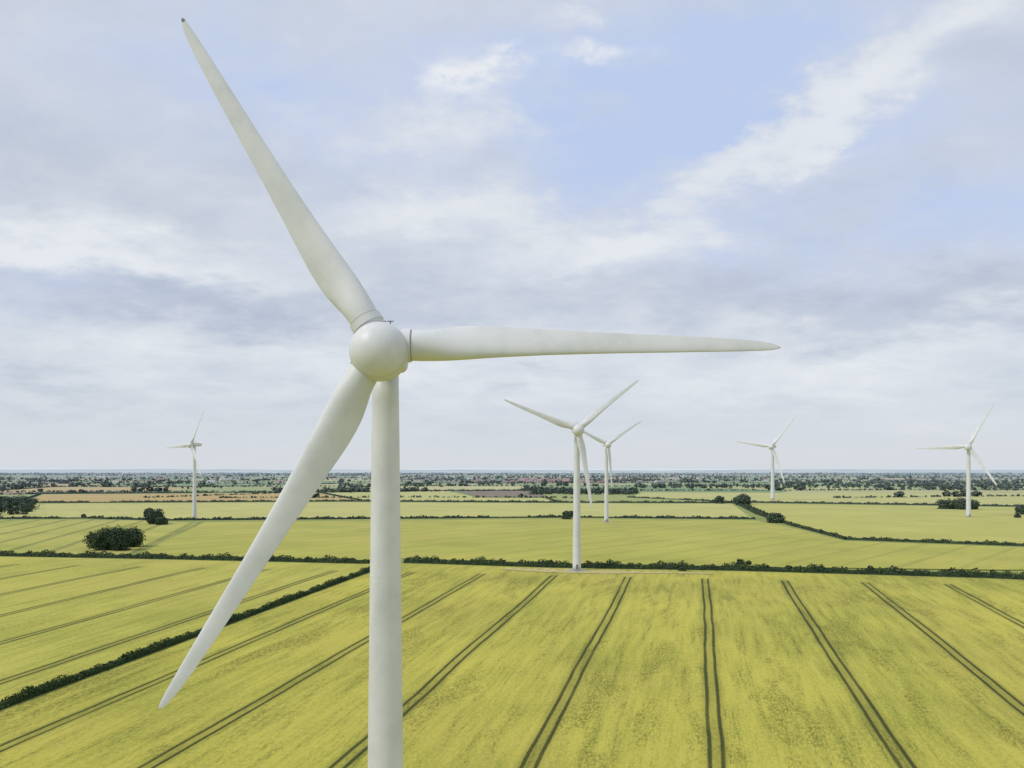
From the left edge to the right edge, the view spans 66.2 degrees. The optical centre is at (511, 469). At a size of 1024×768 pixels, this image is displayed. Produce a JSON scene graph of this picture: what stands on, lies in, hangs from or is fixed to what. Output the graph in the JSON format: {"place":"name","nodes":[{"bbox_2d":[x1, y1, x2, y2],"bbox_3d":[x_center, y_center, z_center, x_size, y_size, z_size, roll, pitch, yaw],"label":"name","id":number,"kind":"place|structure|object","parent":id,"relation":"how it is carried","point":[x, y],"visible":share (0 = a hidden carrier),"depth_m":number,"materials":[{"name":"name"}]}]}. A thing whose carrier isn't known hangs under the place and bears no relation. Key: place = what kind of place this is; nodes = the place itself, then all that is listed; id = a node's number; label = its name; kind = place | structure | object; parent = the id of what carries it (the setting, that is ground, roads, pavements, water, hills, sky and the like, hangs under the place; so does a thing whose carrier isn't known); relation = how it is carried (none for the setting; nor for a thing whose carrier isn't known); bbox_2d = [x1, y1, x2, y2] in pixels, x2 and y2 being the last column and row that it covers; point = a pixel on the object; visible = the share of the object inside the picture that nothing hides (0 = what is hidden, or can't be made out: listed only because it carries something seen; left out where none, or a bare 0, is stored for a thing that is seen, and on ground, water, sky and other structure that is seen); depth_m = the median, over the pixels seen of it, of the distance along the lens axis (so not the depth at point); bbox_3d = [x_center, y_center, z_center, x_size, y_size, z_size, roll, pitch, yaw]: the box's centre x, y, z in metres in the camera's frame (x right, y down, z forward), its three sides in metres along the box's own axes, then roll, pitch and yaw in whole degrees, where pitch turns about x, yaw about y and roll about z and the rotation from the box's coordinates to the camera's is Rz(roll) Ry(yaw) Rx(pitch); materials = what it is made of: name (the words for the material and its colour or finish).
{"place":"outdoors","nodes":[
{"label":"outdoors","id":0,"kind":"place"},
{"bbox_2d":[0,495,31,498],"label":"green field","id":1,"kind":"structure","parent":0,"point":[16,495],"depth_m":1369.04,"materials":[{"name":"green plant"}]},
{"bbox_2d":[0,520,196,554],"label":"wheat field","id":2,"kind":"structure","parent":0,"point":[25,536],"depth_m":570.10,"materials":[{"name":"plant"}]},
{"bbox_2d":[82,531,98,547],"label":"oak tree","id":3,"kind":"object","parent":2,"relation":"on","point":[88,537],"visible":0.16,"depth_m":457.25,"materials":[{"name":"green plant"}]},
{"bbox_2d":[87,527,111,550],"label":"oak tree","id":4,"kind":"object","parent":2,"relation":"on","point":[100,539],"visible":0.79,"depth_m":444.04,"materials":[{"name":"green plant"}]},
{"bbox_2d":[103,524,134,550],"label":"oak tree","id":5,"kind":"object","parent":2,"relation":"on","point":[118,539],"visible":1,"depth_m":442.37,"materials":[{"name":"green plant"}]},
{"bbox_2d":[125,526,145,546],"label":"oak tree","id":6,"kind":"object","parent":2,"relation":"on","point":[136,539],"visible":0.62,"depth_m":463.90,"materials":[{"name":"green plant"}]},
{"bbox_2d":[144,508,164,523],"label":"oak tree","id":7,"kind":"object","parent":2,"relation":"on","point":[151,516],"visible":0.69,"depth_m":656.79,"materials":[{"name":"green plant"}]},
{"bbox_2d":[154,517,168,524],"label":"oak tree","id":8,"kind":"object","parent":2,"relation":"on","point":[161,520],"visible":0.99,"depth_m":648.80,"materials":[{"name":"green plant"}]},
{"bbox_2d":[0,557,369,700],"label":"barley field","id":9,"kind":"structure","parent":0,"point":[65,616],"depth_m":282.70,"materials":[{"name":"plant"}]},
{"bbox_2d":[35,493,353,501],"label":"ripe barley field","id":10,"kind":"structure","parent":0,"point":[92,497],"depth_m":1276.85,"materials":[{"name":"beige plant"}]},
{"bbox_2d":[1,502,750,518],"bbox_3d":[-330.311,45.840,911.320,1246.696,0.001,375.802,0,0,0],"label":"barley field","id":11,"kind":"structure","parent":0,"point":[263,509],"depth_m":895.96,"materials":[{"name":"plant"}]},
{"bbox_2d":[143,508,152,516],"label":"oak tree","id":12,"kind":"object","parent":11,"relation":"on","point":[145,510],"visible":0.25,"depth_m":753.17,"materials":[{"name":"green plant"}]},
{"bbox_2d":[166,408,204,518],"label":"wind turbine","id":13,"kind":"object","parent":11,"relation":"on","point":[191,444],"visible":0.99,"depth_m":715.50,"materials":[{"name":"white paint"}]},
{"bbox_2d":[331,491,554,500],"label":"barley field","id":14,"kind":"structure","parent":0,"point":[440,494],"depth_m":1276.01,"materials":[{"name":"yellow plant"}]},
{"bbox_2d":[458,491,544,496],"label":"ploughed field","id":15,"kind":"structure","parent":0,"point":[496,493],"depth_m":1486.24,"materials":[{"name":"soil"}]},
{"bbox_2d":[0,468,1010,469],"bbox_3d":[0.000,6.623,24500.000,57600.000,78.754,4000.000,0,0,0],"label":"hills","id":16,"kind":"structure","parent":0,"point":[510,469],"depth_m":23594.82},
{"bbox_2d":[0,564,1023,767],"bbox_3d":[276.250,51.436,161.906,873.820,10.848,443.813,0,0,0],"label":"barley field","id":17,"kind":"structure","parent":0,"point":[502,668],"depth_m":185.87,"materials":[{"name":"plant"}]},
{"bbox_2d":[158,18,780,767],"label":"wind turbine","id":18,"kind":"object","parent":17,"relation":"on","point":[382,352],"visible":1,"depth_m":71.90,"materials":[{"name":"white paint"}]},
{"bbox_2d":[0,473,1023,498],"bbox_3d":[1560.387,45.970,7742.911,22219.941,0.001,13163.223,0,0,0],"label":"field patchwork","id":19,"kind":"structure","parent":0,"point":[334,486],"depth_m":2379.61,"materials":[{"name":"green plant"}]},
{"bbox_2d":[0,498,1023,711],"bbox_3d":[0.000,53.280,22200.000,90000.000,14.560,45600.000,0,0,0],"label":"ground","id":20,"kind":"structure","parent":0,"point":[745,511],"depth_m":631.72,"materials":[{"name":"green plant"}]},
{"bbox_2d":[0,495,39,515],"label":"woodland","id":21,"kind":"object","parent":20,"relation":"on","point":[8,503],"visible":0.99,"depth_m":884.94,"materials":[{"name":"green plant"}]},
{"bbox_2d":[18,506,35,511],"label":"hawthorn bush","id":22,"kind":"object","parent":20,"relation":"on","point":[21,509],"visible":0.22,"depth_m":844.90,"materials":[{"name":"green plant"}]},
{"bbox_2d":[0,566,369,709],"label":"hedge","id":23,"kind":"object","parent":20,"relation":"on","point":[30,692],"visible":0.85,"depth_m":209.41,"materials":[{"name":"green plant"}]},
{"bbox_2d":[0,549,369,563],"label":"hedge","id":24,"kind":"object","parent":20,"relation":"on","point":[184,556],"visible":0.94,"depth_m":401.60,"materials":[{"name":"green plant"}]},
{"bbox_2d":[321,484,638,494],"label":"woodland","id":25,"kind":"object","parent":20,"relation":"on","point":[535,489],"visible":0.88,"depth_m":1470.36,"materials":[{"name":"green plant"}]},
{"bbox_2d":[0,472,1023,497],"bbox_3d":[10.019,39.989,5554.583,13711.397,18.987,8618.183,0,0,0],"label":"distant hedgerow trees","id":26,"kind":"object","parent":20,"relation":"on","point":[22,485],"visible":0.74,"depth_m":2544.12,"materials":[{"name":"green plant"}]},
{"bbox_2d":[0,488,1023,520],"bbox_3d":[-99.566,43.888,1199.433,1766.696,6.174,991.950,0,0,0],"label":"hedgerow network","id":27,"kind":"object","parent":20,"relation":"on","point":[416,517],"visible":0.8,"depth_m":1069.03,"materials":[{"name":"green plant"}]},
{"bbox_2d":[0,472,1023,490],"bbox_3d":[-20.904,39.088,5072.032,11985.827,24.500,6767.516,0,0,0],"label":"distant woodland","id":28,"kind":"object","parent":20,"relation":"on","point":[1003,484],"visible":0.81,"depth_m":2469.31,"materials":[{"name":"green plant"}]},
{"bbox_2d":[562,510,571,518],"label":"oak tree","id":29,"kind":"object","parent":20,"relation":"on","point":[566,514],"visible":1,"depth_m":721.67,"materials":[{"name":"green plant"}]},
{"bbox_2d":[504,380,638,571],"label":"wind turbine","id":30,"kind":"object","parent":20,"relation":"on","point":[579,443],"visible":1,"depth_m":356.71,"materials":[{"name":"white paint"}]},
{"bbox_2d":[403,554,1023,579],"bbox_3d":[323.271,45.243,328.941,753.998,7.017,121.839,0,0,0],"label":"hedge","id":31,"kind":"object","parent":20,"relation":"on","point":[811,568],"visible":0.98,"depth_m":359.11,"materials":[{"name":"green plant"}]},
{"bbox_2d":[714,495,724,503],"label":"oak tree","id":32,"kind":"object","parent":20,"relation":"on","point":[719,499],"visible":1,"depth_m":1054.26,"materials":[{"name":"green plant"}]},
{"bbox_2d":[737,558,745,564],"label":"hawthorn bush","id":33,"kind":"object","parent":20,"relation":"on","point":[739,561],"visible":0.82,"depth_m":378.53,"materials":[{"name":"green plant"}]},
{"bbox_2d":[734,493,751,504],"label":"oak tree","id":34,"kind":"object","parent":20,"relation":"on","point":[742,498],"visible":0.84,"depth_m":1002.86,"materials":[{"name":"green plant"}]},
{"bbox_2d":[766,512,785,522],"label":"oak tree","id":35,"kind":"object","parent":20,"relation":"on","point":[772,517],"visible":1,"depth_m":672.93,"materials":[{"name":"green plant"}]},
{"bbox_2d":[734,502,1023,545],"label":"hedge","id":36,"kind":"object","parent":20,"relation":"on","point":[809,528],"visible":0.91,"depth_m":504.32,"materials":[{"name":"green plant"}]},
{"bbox_2d":[1014,505,1023,514],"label":"oak tree","id":37,"kind":"object","parent":20,"relation":"on","point":[1019,509],"visible":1,"depth_m":796.12,"materials":[{"name":"green plant"}]},
{"bbox_2d":[0,470,1023,472],"bbox_3d":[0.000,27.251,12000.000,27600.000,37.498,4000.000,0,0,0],"label":"hills","id":38,"kind":"structure","parent":0,"point":[478,471],"depth_m":10788.69,"materials":[{"name":"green plant"}]},
{"bbox_2d":[0,469,1023,470],"bbox_3d":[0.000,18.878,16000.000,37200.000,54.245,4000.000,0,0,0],"label":"hills","id":39,"kind":"structure","parent":0,"point":[529,470],"depth_m":15064.41,"materials":[{"name":"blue plant"}]},
{"bbox_2d":[0,0,1023,469],"label":"sky","id":40,"kind":"structure","parent":0,"point":[837,185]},
{"bbox_2d":[142,519,1023,569],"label":"wheat field","id":41,"kind":"structure","parent":0,"point":[689,542],"depth_m":479.40,"materials":[{"name":"plant"}]},
{"bbox_2d":[584,421,640,522],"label":"wind turbine","id":42,"kind":"object","parent":41,"relation":"on","point":[606,444],"visible":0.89,"depth_m":680.35,"materials":[{"name":"white paint"}]},
{"bbox_2d":[502,568,711,573],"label":"gravel track","id":43,"kind":"structure","parent":0,"point":[566,571],"depth_m":354.61,"materials":[{"name":"beige gravel"}]},
{"bbox_2d":[543,493,714,501],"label":"green field","id":44,"kind":"structure","parent":0,"point":[611,498],"depth_m":1229.03,"materials":[{"name":"green plant"}]},
{"bbox_2d":[634,492,1023,504],"bbox_3d":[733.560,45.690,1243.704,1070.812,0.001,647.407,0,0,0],"label":"barley field","id":45,"kind":"structure","parent":0,"point":[1009,499],"depth_m":1273.50,"materials":[{"name":"yellow plant"}]},
{"bbox_2d":[735,416,796,499],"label":"wind turbine","id":46,"kind":"object","parent":45,"relation":"on","point":[771,446],"visible":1,"depth_m":1172.28,"materials":[{"name":"white paint"}]},
{"bbox_2d":[750,503,1023,542],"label":"wheat field","id":47,"kind":"structure","parent":0,"point":[997,524],"depth_m":688.06,"materials":[{"name":"plant"}]},
{"bbox_2d":[935,498,954,508],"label":"oak tree","id":48,"kind":"object","parent":47,"relation":"on","point":[943,504],"visible":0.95,"depth_m":905.26,"materials":[{"name":"green plant"}]},
{"bbox_2d":[916,404,996,516],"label":"wind turbine","id":49,"kind":"object","parent":47,"relation":"on","point":[968,447],"visible":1,"depth_m":754.10,"materials":[{"name":"white paint"},{"name":"concrete"},{"name":"metal"}]},
{"bbox_2d":[950,497,972,509],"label":"oak tree","id":50,"kind":"object","parent":47,"relation":"on","point":[960,503],"visible":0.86,"depth_m":895.67,"materials":[{"name":"green plant"}]},
{"bbox_2d":[971,499,979,508],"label":"oak tree","id":51,"kind":"object","parent":47,"relation":"on","point":[975,503],"visible":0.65,"depth_m":894.71,"materials":[{"name":"green plant"}]}
]}

